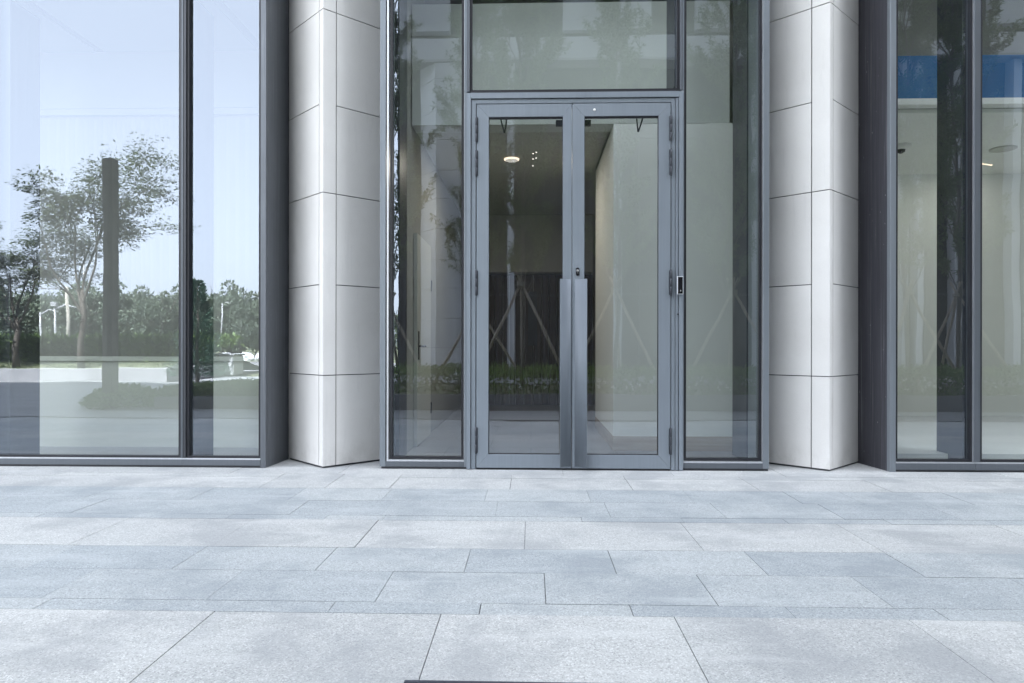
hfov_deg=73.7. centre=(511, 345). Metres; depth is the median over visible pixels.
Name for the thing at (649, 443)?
lobby skirting
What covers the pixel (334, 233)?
stone column
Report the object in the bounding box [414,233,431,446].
interior door
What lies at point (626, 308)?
lobby right wall
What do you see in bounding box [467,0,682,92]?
transom window
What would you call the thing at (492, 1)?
office building
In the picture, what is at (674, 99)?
door frame
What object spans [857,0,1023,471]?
window bay
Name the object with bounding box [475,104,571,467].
glass door
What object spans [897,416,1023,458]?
room floor
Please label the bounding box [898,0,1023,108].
room soffit
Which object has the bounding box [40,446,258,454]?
room floor
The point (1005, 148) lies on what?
ceiling speaker
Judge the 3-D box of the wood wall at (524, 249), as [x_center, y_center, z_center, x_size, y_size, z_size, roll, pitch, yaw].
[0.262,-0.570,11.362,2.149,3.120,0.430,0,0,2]
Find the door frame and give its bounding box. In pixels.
[466,91,682,470]
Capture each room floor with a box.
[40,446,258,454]
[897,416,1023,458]
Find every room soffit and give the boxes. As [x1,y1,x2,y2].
[40,50,258,108]
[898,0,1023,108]
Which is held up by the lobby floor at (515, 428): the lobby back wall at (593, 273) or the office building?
the lobby back wall at (593, 273)
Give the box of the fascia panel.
[898,55,1023,108]
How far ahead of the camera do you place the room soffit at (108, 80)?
6.76 m
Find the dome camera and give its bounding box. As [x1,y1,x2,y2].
[898,143,910,153]
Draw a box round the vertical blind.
[40,108,289,356]
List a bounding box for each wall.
[40,356,289,447]
[407,0,461,451]
[489,215,592,404]
[494,220,595,404]
[595,123,732,436]
[729,4,732,122]
[897,174,1023,415]
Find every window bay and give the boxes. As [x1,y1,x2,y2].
[0,0,288,467]
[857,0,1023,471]
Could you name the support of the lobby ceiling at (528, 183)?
on the wood wall at (524, 249)
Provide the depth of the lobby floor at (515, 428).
7.56 m
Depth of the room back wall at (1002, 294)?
8.73 m
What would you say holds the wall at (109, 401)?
on the room floor at (139, 450)
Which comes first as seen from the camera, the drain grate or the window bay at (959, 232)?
the drain grate
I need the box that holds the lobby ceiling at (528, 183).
[417,132,608,219]
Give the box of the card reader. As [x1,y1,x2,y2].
[677,276,682,294]
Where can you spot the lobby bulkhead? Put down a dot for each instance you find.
(574, 45)
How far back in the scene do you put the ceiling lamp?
7.78 m
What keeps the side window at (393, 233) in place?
attached to the office building
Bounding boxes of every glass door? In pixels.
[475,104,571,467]
[572,103,671,468]
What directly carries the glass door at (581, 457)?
attached to the door frame
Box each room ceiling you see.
[13,0,258,52]
[898,108,1023,174]
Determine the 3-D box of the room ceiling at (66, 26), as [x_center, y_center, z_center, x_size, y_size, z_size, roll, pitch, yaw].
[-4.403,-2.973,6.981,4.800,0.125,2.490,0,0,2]
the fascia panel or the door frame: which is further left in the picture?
the door frame
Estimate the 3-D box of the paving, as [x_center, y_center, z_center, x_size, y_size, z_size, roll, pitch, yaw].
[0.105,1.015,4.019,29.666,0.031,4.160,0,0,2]
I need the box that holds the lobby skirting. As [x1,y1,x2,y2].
[595,417,731,450]
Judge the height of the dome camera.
0.090 m
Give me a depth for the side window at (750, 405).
5.68 m
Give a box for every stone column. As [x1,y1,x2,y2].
[289,0,379,467]
[769,0,858,470]
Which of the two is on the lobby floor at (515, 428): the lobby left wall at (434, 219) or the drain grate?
the lobby left wall at (434, 219)
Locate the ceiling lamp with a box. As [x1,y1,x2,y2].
[504,157,518,161]
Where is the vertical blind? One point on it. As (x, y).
(109, 232)
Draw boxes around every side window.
[380,0,466,468]
[681,0,768,470]
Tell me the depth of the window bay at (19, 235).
5.75 m
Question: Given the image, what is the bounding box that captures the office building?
[424,0,732,161]
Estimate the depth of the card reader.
5.42 m
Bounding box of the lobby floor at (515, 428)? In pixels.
[405,404,736,466]
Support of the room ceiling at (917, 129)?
attached to the office building
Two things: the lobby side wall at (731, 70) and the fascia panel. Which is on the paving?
the lobby side wall at (731, 70)
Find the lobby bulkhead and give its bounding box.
[412,0,729,132]
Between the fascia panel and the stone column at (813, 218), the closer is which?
the stone column at (813, 218)
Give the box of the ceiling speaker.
[989,145,1017,152]
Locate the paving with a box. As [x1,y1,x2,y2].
[0,458,1023,682]
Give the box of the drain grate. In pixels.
[404,680,579,682]

